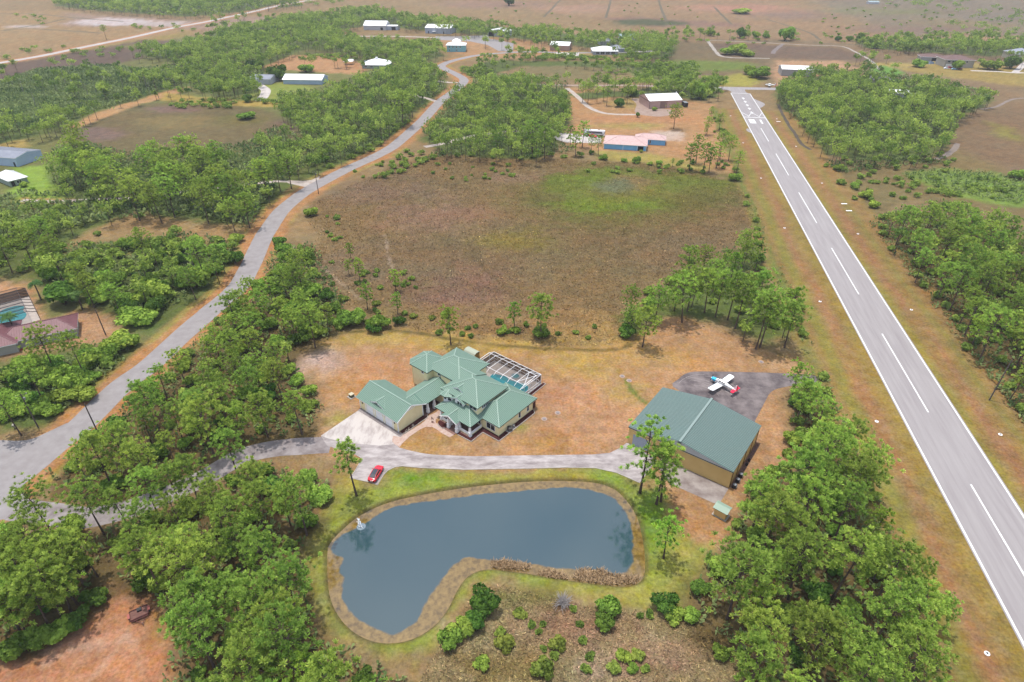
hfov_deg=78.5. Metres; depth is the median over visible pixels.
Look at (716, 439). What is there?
hangar
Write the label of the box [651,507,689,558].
pine tree
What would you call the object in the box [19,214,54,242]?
pine tree
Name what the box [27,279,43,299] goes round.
palm tree
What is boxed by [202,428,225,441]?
shrub
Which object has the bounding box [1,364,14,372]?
shrub
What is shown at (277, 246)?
shrub
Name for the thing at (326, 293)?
shrub
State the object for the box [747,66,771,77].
shrub
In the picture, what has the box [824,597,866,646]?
pine tree
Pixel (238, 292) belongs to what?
pine tree
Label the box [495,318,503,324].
shrub
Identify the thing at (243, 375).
pine tree
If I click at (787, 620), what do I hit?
shrub
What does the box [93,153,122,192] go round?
pine tree
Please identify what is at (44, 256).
shrub
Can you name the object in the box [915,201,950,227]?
pine tree
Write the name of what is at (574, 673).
brush grass
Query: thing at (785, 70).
white barn
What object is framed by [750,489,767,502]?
shrub
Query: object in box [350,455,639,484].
drive edging
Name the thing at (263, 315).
shrub
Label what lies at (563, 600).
dead bush
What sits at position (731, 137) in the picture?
pine tree
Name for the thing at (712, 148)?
pine tree
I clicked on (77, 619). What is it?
shrub
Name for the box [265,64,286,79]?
shrub
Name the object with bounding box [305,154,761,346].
marsh grass
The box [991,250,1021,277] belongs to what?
pine tree
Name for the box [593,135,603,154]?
pine tree
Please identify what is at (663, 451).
pine tree
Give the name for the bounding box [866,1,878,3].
farm shed
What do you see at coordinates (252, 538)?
pine tree
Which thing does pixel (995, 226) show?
pine tree
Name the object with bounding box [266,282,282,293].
shrub
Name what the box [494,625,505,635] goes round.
shrub
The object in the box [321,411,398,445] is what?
driveway court
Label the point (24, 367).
pine tree
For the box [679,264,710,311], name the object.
pine tree
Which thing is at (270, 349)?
pine tree
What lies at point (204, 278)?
shrub
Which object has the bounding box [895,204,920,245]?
pine tree
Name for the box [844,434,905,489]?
pine tree
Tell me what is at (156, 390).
pine tree
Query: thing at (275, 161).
pine tree
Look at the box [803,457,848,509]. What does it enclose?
pine tree
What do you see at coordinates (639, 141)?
ranch house
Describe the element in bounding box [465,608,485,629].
shrub
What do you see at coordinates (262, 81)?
folding door
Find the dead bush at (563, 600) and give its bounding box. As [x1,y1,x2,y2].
[554,590,572,610]
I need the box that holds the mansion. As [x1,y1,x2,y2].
[935,55,976,67]
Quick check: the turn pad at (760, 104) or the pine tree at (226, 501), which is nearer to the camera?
the pine tree at (226, 501)
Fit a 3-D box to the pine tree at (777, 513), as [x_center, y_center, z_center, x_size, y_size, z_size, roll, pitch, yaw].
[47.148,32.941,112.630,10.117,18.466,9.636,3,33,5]
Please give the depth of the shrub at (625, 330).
179.94 m
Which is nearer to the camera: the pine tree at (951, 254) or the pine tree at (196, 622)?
the pine tree at (196, 622)
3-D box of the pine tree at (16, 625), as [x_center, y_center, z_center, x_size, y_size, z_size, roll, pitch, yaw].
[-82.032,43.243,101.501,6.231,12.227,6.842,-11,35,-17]
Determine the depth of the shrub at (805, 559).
115.99 m
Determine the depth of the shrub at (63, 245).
226.73 m
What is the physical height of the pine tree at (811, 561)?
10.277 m
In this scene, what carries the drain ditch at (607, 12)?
on the ground at (592, 396)
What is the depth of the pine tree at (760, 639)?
90.75 m
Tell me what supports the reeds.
on the pond water
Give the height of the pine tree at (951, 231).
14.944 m
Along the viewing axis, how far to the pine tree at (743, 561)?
98.38 m
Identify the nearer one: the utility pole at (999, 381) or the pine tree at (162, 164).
the utility pole at (999, 381)
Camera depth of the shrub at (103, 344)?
172.54 m
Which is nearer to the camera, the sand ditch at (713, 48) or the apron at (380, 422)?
the apron at (380, 422)
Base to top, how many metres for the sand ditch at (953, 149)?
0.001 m
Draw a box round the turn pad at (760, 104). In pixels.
[754,99,764,107]
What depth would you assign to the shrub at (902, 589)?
109.55 m
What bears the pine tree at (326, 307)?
on the ground at (592, 396)
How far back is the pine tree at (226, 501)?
113.01 m
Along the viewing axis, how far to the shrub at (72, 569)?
113.49 m
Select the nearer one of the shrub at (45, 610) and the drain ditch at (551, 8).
the shrub at (45, 610)
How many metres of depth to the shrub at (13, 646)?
99.45 m
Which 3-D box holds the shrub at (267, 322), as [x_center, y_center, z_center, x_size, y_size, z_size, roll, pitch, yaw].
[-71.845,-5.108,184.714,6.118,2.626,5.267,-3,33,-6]
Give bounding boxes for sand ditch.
[706,41,769,58]
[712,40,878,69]
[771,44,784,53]
[934,143,959,159]
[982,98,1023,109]
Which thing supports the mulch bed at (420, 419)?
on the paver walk
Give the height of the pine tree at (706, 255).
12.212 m
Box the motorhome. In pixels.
[584,129,604,136]
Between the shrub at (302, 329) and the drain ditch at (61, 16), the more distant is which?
the drain ditch at (61, 16)
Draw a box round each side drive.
[21,180,314,202]
[257,85,270,100]
[291,176,319,186]
[362,36,434,37]
[424,131,537,147]
[971,70,1023,72]
[1012,62,1023,72]
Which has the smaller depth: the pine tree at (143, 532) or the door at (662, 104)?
the pine tree at (143, 532)
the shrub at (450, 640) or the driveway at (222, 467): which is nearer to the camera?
the shrub at (450, 640)
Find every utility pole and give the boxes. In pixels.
[15,393,38,427]
[84,404,96,429]
[95,309,105,334]
[989,359,1012,400]
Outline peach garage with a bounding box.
[550,41,571,50]
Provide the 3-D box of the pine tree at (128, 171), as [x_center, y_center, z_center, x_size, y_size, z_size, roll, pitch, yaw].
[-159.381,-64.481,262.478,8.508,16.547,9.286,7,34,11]
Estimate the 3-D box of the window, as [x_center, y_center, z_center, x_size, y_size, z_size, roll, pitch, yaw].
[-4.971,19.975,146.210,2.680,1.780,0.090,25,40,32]
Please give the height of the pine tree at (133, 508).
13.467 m
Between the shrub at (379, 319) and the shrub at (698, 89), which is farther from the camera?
the shrub at (698, 89)
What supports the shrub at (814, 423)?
on the ground at (592, 396)
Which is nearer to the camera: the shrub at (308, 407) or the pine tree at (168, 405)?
the pine tree at (168, 405)
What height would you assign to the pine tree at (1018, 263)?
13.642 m
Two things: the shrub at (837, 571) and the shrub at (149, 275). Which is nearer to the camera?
the shrub at (837, 571)
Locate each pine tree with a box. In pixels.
[0,236,18,272]
[0,387,29,435]
[0,472,69,529]
[0,509,63,554]
[0,529,39,578]
[0,535,25,565]
[0,538,39,596]
[0,554,30,594]
[0,563,65,626]
[0,575,21,630]
[0,577,31,630]
[1,223,36,261]
[7,549,78,618]
[8,355,44,394]
[12,518,85,574]
[15,321,63,362]
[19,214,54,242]
[27,539,96,605]
[28,526,88,587]
[31,232,70,268]
[39,564,84,612]
[50,144,79,183]
[50,472,115,534]
[51,328,87,367]
[57,133,82,172]
[58,443,85,474]
[59,530,99,577]
[60,120,89,146]
[60,261,93,297]
[66,426,125,481]
[70,145,112,187]
[70,272,95,307]
[77,160,115,200]
[87,164,122,203]
[88,420,139,469]
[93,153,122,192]
[94,270,123,301]
[95,483,136,528]
[98,281,123,307]
[98,413,134,447]
[101,523,166,589]
[107,532,147,568]
[110,496,159,550]
[114,175,144,220]
[114,434,157,483]
[114,463,169,508]
[118,167,142,204]
[122,376,162,426]
[126,227,160,260]
[130,405,158,442]
[130,521,214,595]
[132,143,159,187]
[139,375,163,411]
[140,182,165,223]
[141,153,168,186]
[142,137,162,176]
[142,362,170,398]
[145,522,176,560]
[147,172,181,217]
[147,484,198,535]
[149,161,178,200]
[151,455,190,495]
[153,519,205,562]
[154,397,185,437]
[154,429,176,460]
[156,148,184,187]
[156,591,231,667]
[157,565,229,639]
[158,158,182,193]
[161,346,190,386]
[163,133,191,173]
[166,161,191,200]
[167,453,208,499]
[170,383,240,456]
[172,264,201,299]
[174,131,202,165]
[175,382,218,427]
[177,236,211,268]
[183,467,229,526]
[184,147,214,180]
[185,144,206,172]
[185,183,217,223]
[185,667,225,681]
[186,412,207,445]
[186,528,229,577]
[189,175,213,208]
[192,365,227,403]
[193,564,259,625]
[197,489,255,542]
[198,334,216,361]
[199,167,221,188]
[199,424,248,468]
[200,322,221,355]
[201,163,236,199]
[201,378,240,417]
[204,140,223,173]
[208,171,228,199]
[208,621,287,681]
[209,290,243,332]
[212,519,254,560]
[213,327,245,368]
[215,171,239,214]
[216,196,238,231]
[216,620,270,666]
[217,352,250,385]
[219,402,251,437]
[220,308,247,339]
[222,564,290,631]
[224,168,244,198]
[225,289,254,319]
[227,455,270,497]
[227,520,286,580]
[229,190,258,227]
[231,275,262,307]
[231,363,263,403]
[235,476,275,529]
[236,311,265,351]
[236,347,277,385]
[236,388,278,436]
[237,302,262,327]
[238,326,263,361]
[240,597,323,678]
[244,156,274,185]
[245,584,306,652]
[246,157,273,198]
[247,288,269,319]
[255,666,288,681]
[256,547,322,606]
[257,355,291,396]
[258,276,279,302]
[262,338,285,376]
[268,158,285,191]
[268,465,326,535]
[270,296,291,330]
[271,264,290,296]
[272,150,303,188]
[272,483,303,525]
[274,242,300,277]
[274,387,308,434]
[276,263,310,291]
[276,304,306,332]
[279,642,322,681]
[283,248,310,288]
[285,291,317,321]
[285,297,323,347]
[290,286,312,302]
[299,638,366,681]
[318,302,333,331]
[329,435,362,495]
[343,258,351,272]
[344,243,353,260]
[350,256,363,280]
[356,281,372,309]
[360,674,392,681]
[388,269,401,290]
[389,291,401,313]
[392,88,415,126]
[436,303,460,344]
[505,300,521,325]
[516,119,540,153]
[526,291,559,337]
[536,124,554,158]
[565,125,575,144]
[569,131,581,156]
[578,120,589,147]
[579,81,588,101]
[585,83,593,103]
[588,134,595,148]
[590,71,602,83]
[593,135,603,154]
[602,72,611,83]
[602,85,612,105]
[618,414,671,493]
[619,283,642,319]
[620,303,644,326]
[622,83,634,99]
[628,301,662,346]
[638,436,686,504]
[644,441,684,502]
[645,282,676,319]
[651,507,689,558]
[659,269,703,322]
[663,267,696,310]
[666,102,683,128]
[675,244,701,284]
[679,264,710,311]
[685,142,697,170]
[688,275,704,306]
[692,133,707,163]
[693,243,718,269]
[697,267,723,312]
[698,141,716,169]
[699,525,791,619]
[703,116,713,134]
[704,146,718,172]
[704,258,727,292]
[706,268,735,317]
[709,106,715,114]
[713,128,730,159]
[714,113,725,126]
[715,141,727,167]
[722,133,739,160]
[722,268,753,320]
[725,251,748,276]
[725,276,758,328]
[728,620,791,681]
[729,596,805,660]
[732,236,762,273]
[734,150,745,173]
[735,226,764,264]
[736,466,784,527]
[741,267,785,313]
[745,272,763,300]
[745,286,795,347]
[745,538,794,589]
[747,289,788,349]
[748,480,810,550]
[750,575,779,608]
[751,466,777,495]
[770,522,837,599]
[772,502,820,550]
[774,438,835,502]
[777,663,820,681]
[779,297,813,347]
[781,467,843,537]
[781,596,861,678]
[783,285,808,313]
[783,357,813,396]
[785,598,820,640]
[789,376,823,416]
[792,533,823,573]
[794,416,868,475]
[799,381,825,403]
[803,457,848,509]
[808,390,843,432]
[808,415,839,447]
[817,424,858,471]
[822,536,849,572]
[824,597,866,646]
[824,620,913,681]
[826,473,873,541]
[826,518,886,599]
[831,449,890,516]
[840,413,877,459]
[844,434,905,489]
[849,645,873,680]
[856,531,910,582]
[856,567,937,643]
[864,527,939,604]
[865,503,895,539]
[887,573,962,638]
[887,620,960,681]
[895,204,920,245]
[898,611,950,670]
[904,554,937,590]
[907,227,937,262]
[914,246,937,282]
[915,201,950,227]
[931,258,963,299]
[932,590,964,625]
[934,249,961,286]
[937,221,969,259]
[940,199,973,240]
[943,261,982,310]
[951,234,980,269]
[951,243,990,288]
[955,209,988,251]
[958,283,985,324]
[960,295,995,336]
[968,315,995,344]
[969,248,1006,282]
[969,259,1013,308]
[969,303,1023,359]
[971,261,996,296]
[976,219,1010,252]
[981,228,1014,258]
[982,206,1015,242]
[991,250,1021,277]
[995,286,1023,328]
[999,260,1023,297]
[1002,215,1023,247]
[1005,249,1023,286]
[1006,285,1023,316]
[1006,365,1023,400]
[1008,306,1023,348]
[1008,317,1023,369]
[1010,232,1023,268]
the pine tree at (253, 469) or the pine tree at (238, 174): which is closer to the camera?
the pine tree at (253, 469)
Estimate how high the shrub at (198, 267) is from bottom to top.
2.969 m
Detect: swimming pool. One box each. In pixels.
[0,297,39,323]
[489,373,529,391]
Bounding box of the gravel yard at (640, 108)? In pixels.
[632,98,670,116]
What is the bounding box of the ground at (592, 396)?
[0,0,1023,681]
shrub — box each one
[0,387,22,401]
[0,403,29,418]
[0,521,20,535]
[0,630,26,662]
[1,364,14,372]
[1,368,29,380]
[4,235,26,247]
[5,373,33,390]
[9,353,42,372]
[10,390,31,403]
[19,181,27,186]
[22,623,51,650]
[26,395,52,414]
[29,365,50,380]
[29,391,44,403]
[29,603,51,615]
[34,260,56,273]
[35,244,59,253]
[35,251,61,262]
[35,373,63,387]
[35,404,63,416]
[38,266,61,279]
[39,388,68,402]
[42,280,79,304]
[42,354,65,364]
[45,363,68,375]
[46,614,69,644]
[47,361,65,366]
[48,241,66,251]
[56,367,92,386]
[57,385,72,388]
[58,513,85,537]
[61,271,76,278]
[64,604,90,633]
[65,247,87,257]
[65,364,86,371]
[65,384,97,401]
[68,276,89,287]
[68,551,91,572]
[72,349,108,367]
[74,257,91,266]
[76,347,94,356]
[77,586,108,606]
[78,429,101,445]
[79,357,97,370]
[82,283,113,304]
[82,370,101,384]
[86,457,108,471]
[91,343,119,363]
[93,255,115,266]
[93,269,111,276]
[97,328,133,347]
[99,341,120,347]
[99,472,128,489]
[104,272,126,285]
[106,416,126,426]
[106,532,130,552]
[110,292,135,300]
[114,298,139,310]
[114,305,157,326]
[117,236,132,248]
[119,333,140,346]
[127,237,141,247]
[130,567,153,592]
[131,278,171,302]
[140,238,162,250]
[140,272,159,281]
[140,278,168,284]
[140,510,163,527]
[143,308,159,316]
[143,440,169,458]
[144,295,166,309]
[146,254,163,263]
[146,573,168,592]
[156,247,167,254]
[162,237,181,247]
[164,609,176,622]
[167,240,184,253]
[171,252,187,263]
[173,278,186,288]
[173,356,190,370]
[175,496,200,519]
[177,436,194,448]
[178,269,210,286]
[179,610,209,641]
[182,373,199,385]
[182,417,199,434]
[183,234,202,250]
[190,257,204,265]
[190,664,206,681]
[194,262,210,269]
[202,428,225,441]
[205,497,232,517]
[207,242,226,250]
[208,262,224,273]
[209,570,232,590]
[210,251,232,262]
[213,415,227,427]
[216,330,230,342]
[216,539,235,555]
[222,623,252,657]
[224,341,246,356]
[224,473,244,486]
[227,233,244,241]
[227,399,243,409]
[228,251,243,262]
[234,385,251,399]
[236,111,255,118]
[236,506,261,522]
[242,94,251,101]
[242,533,271,554]
[245,60,263,69]
[248,312,266,321]
[250,278,265,288]
[252,382,275,399]
[252,462,274,476]
[253,366,272,382]
[254,474,283,493]
[256,651,274,668]
[258,317,277,329]
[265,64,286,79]
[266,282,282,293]
[268,269,281,275]
[269,334,286,345]
[271,294,287,304]
[272,236,286,244]
[272,496,287,509]
[273,560,289,574]
[274,243,287,250]
[281,362,295,374]
[282,300,299,313]
[286,624,303,640]
[287,331,311,343]
[289,372,304,386]
[296,320,313,332]
[296,513,318,527]
[297,64,313,71]
[299,281,313,288]
[299,468,317,481]
[300,399,318,412]
[301,384,317,393]
[302,251,315,260]
[303,207,317,215]
[303,283,320,296]
[305,483,332,502]
[307,658,332,681]
[308,325,327,337]
[318,155,329,161]
[318,287,334,298]
[325,302,340,310]
[332,310,350,325]
[336,309,348,314]
[338,295,349,301]
[348,307,365,324]
[350,664,373,681]
[365,313,391,330]
[365,323,381,332]
[372,300,381,305]
[392,316,406,324]
[408,313,417,317]
[428,315,436,319]
[436,625,462,651]
[445,615,474,638]
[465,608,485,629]
[469,582,501,617]
[472,654,489,671]
[493,633,515,654]
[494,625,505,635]
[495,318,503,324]
[496,327,506,334]
[504,0,513,5]
[509,326,520,332]
[512,606,527,619]
[529,655,553,680]
[532,326,550,336]
[547,634,565,652]
[594,594,621,617]
[594,609,614,632]
[598,154,607,159]
[606,659,621,674]
[614,98,624,106]
[615,648,631,662]
[618,322,636,338]
[625,87,637,95]
[626,662,638,673]
[631,647,645,662]
[632,156,640,161]
[641,296,656,306]
[649,591,679,614]
[663,605,687,626]
[683,605,700,623]
[689,80,707,98]
[690,578,712,595]
[704,80,714,94]
[706,29,715,35]
[708,553,738,576]
[712,641,730,661]
[720,47,733,54]
[728,173,742,179]
[729,43,746,53]
[732,8,752,13]
[736,27,746,36]
[739,49,754,55]
[741,500,757,511]
[743,64,755,73]
[746,525,766,545]
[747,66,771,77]
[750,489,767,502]
[767,464,781,474]
[771,602,798,624]
[778,26,795,40]
[783,430,800,444]
[787,395,802,405]
[788,644,804,665]
[789,552,807,564]
[793,402,812,413]
[794,448,817,462]
[798,432,815,444]
[800,579,834,603]
[812,418,827,426]
[816,603,830,625]
[824,494,846,506]
[825,522,843,539]
[827,559,843,575]
[833,164,843,169]
[839,596,861,616]
[850,182,859,186]
[851,631,885,656]
[858,189,872,197]
[861,556,890,579]
[869,199,881,207]
[882,614,900,634]
[899,580,927,597]
[911,58,928,66]
[951,60,965,68]
[980,60,1004,68]
[1003,55,1022,68]
[1007,169,1023,177]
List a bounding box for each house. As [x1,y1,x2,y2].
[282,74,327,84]
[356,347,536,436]
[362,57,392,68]
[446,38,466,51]
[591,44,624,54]
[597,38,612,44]
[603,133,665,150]
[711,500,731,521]
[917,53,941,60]
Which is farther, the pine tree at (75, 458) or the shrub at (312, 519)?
the pine tree at (75, 458)
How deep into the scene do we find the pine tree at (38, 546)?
104.43 m
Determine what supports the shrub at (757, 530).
on the ground at (592, 396)
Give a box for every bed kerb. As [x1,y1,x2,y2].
[403,415,427,433]
[458,411,534,441]
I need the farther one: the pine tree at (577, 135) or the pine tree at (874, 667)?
the pine tree at (577, 135)
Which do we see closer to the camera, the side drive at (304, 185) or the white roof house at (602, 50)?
the side drive at (304, 185)
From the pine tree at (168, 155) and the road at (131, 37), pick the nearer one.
the pine tree at (168, 155)
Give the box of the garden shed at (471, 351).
[464,346,480,358]
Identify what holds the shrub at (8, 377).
on the ground at (592, 396)
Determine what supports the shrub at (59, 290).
on the ground at (592, 396)
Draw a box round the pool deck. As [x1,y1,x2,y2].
[486,361,540,393]
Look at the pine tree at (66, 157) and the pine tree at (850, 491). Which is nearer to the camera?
the pine tree at (850, 491)
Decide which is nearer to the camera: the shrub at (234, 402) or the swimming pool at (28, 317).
the shrub at (234, 402)
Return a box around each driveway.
[4,437,329,528]
[321,436,653,483]
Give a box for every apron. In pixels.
[358,408,402,436]
[660,459,728,502]
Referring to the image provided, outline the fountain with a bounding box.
[357,518,365,529]
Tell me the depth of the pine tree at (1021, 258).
203.20 m
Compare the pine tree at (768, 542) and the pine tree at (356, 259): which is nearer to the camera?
the pine tree at (768, 542)
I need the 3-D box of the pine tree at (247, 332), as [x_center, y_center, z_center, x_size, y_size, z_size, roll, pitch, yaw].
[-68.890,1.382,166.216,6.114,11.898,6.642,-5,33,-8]
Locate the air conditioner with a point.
(351, 396)
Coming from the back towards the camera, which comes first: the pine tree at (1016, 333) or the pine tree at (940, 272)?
the pine tree at (940, 272)
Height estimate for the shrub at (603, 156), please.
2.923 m
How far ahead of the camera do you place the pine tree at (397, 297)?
188.74 m
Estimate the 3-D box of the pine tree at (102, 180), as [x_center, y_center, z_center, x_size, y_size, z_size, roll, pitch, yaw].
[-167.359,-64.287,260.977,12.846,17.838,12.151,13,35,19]
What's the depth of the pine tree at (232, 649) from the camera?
88.03 m
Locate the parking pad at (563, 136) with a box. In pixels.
[555,133,600,142]
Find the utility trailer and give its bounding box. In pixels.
[127,604,150,625]
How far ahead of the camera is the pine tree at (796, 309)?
170.14 m
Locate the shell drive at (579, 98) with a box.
[565,88,635,114]
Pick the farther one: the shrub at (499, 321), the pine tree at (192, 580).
the shrub at (499, 321)
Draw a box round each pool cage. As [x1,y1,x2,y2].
[0,288,40,319]
[480,352,540,391]
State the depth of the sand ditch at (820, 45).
662.91 m
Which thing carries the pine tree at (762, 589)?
on the ground at (592, 396)
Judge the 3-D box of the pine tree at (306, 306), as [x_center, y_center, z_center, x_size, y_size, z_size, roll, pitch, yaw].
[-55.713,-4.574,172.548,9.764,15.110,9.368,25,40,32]
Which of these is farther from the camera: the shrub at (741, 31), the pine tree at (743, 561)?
the shrub at (741, 31)
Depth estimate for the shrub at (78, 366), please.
164.37 m
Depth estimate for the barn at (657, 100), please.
420.84 m
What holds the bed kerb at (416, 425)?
on the ground at (592, 396)
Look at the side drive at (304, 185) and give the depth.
291.68 m
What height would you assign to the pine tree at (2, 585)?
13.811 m
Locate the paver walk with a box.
[392,410,452,446]
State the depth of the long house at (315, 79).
481.64 m
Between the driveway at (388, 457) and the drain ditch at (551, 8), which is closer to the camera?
the driveway at (388, 457)
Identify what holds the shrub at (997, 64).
on the ground at (592, 396)
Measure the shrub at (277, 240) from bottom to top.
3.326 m
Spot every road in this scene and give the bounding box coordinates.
[0,0,309,63]
[0,50,651,502]
[435,35,513,51]
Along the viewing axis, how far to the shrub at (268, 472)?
133.68 m
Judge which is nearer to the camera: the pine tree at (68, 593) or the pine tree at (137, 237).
the pine tree at (68, 593)
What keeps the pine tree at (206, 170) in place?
on the ground at (592, 396)
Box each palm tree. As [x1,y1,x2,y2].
[0,311,18,323]
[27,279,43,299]
[67,289,83,309]
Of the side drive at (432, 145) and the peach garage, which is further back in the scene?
the peach garage
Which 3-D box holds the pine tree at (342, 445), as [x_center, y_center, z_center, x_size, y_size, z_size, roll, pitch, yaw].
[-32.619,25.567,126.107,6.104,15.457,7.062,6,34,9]
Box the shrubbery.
[0,0,1023,681]
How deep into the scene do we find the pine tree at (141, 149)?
275.49 m
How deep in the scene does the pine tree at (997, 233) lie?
215.16 m
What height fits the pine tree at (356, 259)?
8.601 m
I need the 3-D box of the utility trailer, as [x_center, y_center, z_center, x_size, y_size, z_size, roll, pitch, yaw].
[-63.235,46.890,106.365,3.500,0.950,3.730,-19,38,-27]
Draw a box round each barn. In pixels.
[639,92,681,108]
[778,65,810,76]
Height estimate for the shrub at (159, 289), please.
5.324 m
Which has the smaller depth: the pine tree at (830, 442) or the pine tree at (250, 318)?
the pine tree at (830, 442)
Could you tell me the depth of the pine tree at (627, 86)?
427.13 m
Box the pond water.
[327,481,644,642]
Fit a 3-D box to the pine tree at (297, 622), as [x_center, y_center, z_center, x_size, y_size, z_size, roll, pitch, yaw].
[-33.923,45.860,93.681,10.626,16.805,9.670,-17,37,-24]
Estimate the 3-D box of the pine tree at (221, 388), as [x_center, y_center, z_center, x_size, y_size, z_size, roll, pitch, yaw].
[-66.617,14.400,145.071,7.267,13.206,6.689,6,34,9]
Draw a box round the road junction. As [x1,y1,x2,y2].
[0,423,66,519]
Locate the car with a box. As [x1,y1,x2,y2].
[368,465,383,481]
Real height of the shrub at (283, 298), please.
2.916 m
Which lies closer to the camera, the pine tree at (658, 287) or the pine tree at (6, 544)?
the pine tree at (6, 544)
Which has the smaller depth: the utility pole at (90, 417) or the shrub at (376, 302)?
the utility pole at (90, 417)
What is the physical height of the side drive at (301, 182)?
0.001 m
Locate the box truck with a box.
[682,101,687,106]
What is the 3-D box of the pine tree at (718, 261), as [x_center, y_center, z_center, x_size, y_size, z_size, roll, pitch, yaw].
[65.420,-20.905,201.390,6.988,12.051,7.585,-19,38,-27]
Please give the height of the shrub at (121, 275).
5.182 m
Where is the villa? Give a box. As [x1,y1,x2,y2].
[0,313,78,355]
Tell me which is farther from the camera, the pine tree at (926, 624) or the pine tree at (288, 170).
the pine tree at (288, 170)
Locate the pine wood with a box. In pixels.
[0,0,1023,414]
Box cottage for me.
[0,170,28,186]
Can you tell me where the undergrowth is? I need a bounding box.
[0,59,1023,681]
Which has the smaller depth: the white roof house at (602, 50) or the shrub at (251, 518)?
the shrub at (251, 518)
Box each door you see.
[256,80,269,83]
[366,405,373,415]
[375,410,382,421]
[385,417,392,427]
[632,434,647,450]
[660,102,665,107]
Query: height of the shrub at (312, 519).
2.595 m
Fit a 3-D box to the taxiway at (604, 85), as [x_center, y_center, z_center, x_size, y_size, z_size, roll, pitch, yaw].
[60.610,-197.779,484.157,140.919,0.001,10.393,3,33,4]
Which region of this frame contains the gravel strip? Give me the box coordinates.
[730,443,759,487]
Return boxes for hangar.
[0,146,42,166]
[250,74,277,84]
[363,20,399,29]
[425,24,455,33]
[488,28,511,36]
[627,387,761,487]
[1001,48,1023,60]
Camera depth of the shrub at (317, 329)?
180.42 m
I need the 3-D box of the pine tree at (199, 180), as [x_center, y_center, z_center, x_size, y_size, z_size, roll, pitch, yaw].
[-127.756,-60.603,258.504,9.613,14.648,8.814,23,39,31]
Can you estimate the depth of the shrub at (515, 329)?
182.74 m
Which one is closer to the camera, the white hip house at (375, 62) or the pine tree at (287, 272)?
the pine tree at (287, 272)
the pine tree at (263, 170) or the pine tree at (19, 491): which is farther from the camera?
the pine tree at (263, 170)
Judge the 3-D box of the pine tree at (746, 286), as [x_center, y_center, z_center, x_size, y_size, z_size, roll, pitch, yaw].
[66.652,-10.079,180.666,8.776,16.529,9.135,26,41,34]
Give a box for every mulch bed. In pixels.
[400,415,426,432]
[438,421,446,427]
[457,410,533,440]
[529,383,543,394]
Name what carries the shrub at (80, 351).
on the ground at (592, 396)
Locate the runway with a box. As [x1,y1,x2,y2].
[731,93,1023,648]
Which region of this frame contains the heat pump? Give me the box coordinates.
[506,425,515,432]
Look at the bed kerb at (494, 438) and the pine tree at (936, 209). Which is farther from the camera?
the pine tree at (936, 209)
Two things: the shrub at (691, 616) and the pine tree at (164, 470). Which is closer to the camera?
the shrub at (691, 616)
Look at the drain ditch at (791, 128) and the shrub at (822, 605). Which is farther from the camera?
the drain ditch at (791, 128)
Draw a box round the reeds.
[491,556,640,585]
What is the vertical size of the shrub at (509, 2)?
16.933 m
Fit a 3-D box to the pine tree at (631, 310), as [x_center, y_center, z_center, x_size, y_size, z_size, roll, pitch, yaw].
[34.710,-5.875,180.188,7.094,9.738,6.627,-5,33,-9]
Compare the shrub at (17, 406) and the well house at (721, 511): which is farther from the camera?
the shrub at (17, 406)
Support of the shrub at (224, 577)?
on the ground at (592, 396)
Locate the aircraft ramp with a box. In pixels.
[672,371,817,421]
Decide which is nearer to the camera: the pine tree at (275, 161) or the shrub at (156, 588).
the shrub at (156, 588)
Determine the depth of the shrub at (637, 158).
318.91 m
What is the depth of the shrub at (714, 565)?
113.33 m
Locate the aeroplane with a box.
[708,374,739,392]
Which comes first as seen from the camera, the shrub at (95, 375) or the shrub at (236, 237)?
the shrub at (95, 375)
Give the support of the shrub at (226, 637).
on the ground at (592, 396)
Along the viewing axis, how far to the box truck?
422.59 m
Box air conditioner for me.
[347,392,355,399]
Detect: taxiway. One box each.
[515,83,658,86]
[680,87,775,92]
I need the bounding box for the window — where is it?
[486,421,494,431]
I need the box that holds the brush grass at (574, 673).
[420,584,757,681]
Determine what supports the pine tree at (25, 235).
on the ground at (592, 396)
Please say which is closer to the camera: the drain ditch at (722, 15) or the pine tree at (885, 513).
the pine tree at (885, 513)
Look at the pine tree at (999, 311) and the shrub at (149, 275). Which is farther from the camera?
the shrub at (149, 275)
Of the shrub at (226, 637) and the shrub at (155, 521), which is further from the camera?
the shrub at (155, 521)
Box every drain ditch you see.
[1,13,122,21]
[4,29,96,32]
[6,19,63,29]
[543,0,560,16]
[604,0,611,17]
[658,0,667,20]
[667,38,935,47]
[713,7,731,23]
[766,19,820,39]
[777,104,811,149]
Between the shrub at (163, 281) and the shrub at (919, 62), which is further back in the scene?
the shrub at (919, 62)
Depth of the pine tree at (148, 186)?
243.97 m
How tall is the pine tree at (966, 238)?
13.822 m
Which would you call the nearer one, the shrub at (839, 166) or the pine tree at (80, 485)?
the pine tree at (80, 485)
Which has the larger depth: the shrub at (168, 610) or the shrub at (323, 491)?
the shrub at (323, 491)
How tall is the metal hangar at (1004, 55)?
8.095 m
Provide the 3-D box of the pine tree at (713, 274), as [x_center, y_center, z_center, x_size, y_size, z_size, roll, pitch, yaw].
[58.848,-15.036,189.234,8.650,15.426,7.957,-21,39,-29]
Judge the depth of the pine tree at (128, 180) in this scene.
245.35 m
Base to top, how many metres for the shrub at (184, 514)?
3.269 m
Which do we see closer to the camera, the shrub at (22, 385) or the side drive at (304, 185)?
the shrub at (22, 385)
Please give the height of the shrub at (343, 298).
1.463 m
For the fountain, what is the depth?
123.56 m
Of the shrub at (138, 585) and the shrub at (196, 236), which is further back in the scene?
the shrub at (196, 236)
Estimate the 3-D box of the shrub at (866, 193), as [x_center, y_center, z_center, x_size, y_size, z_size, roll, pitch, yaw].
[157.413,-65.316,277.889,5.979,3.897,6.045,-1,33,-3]

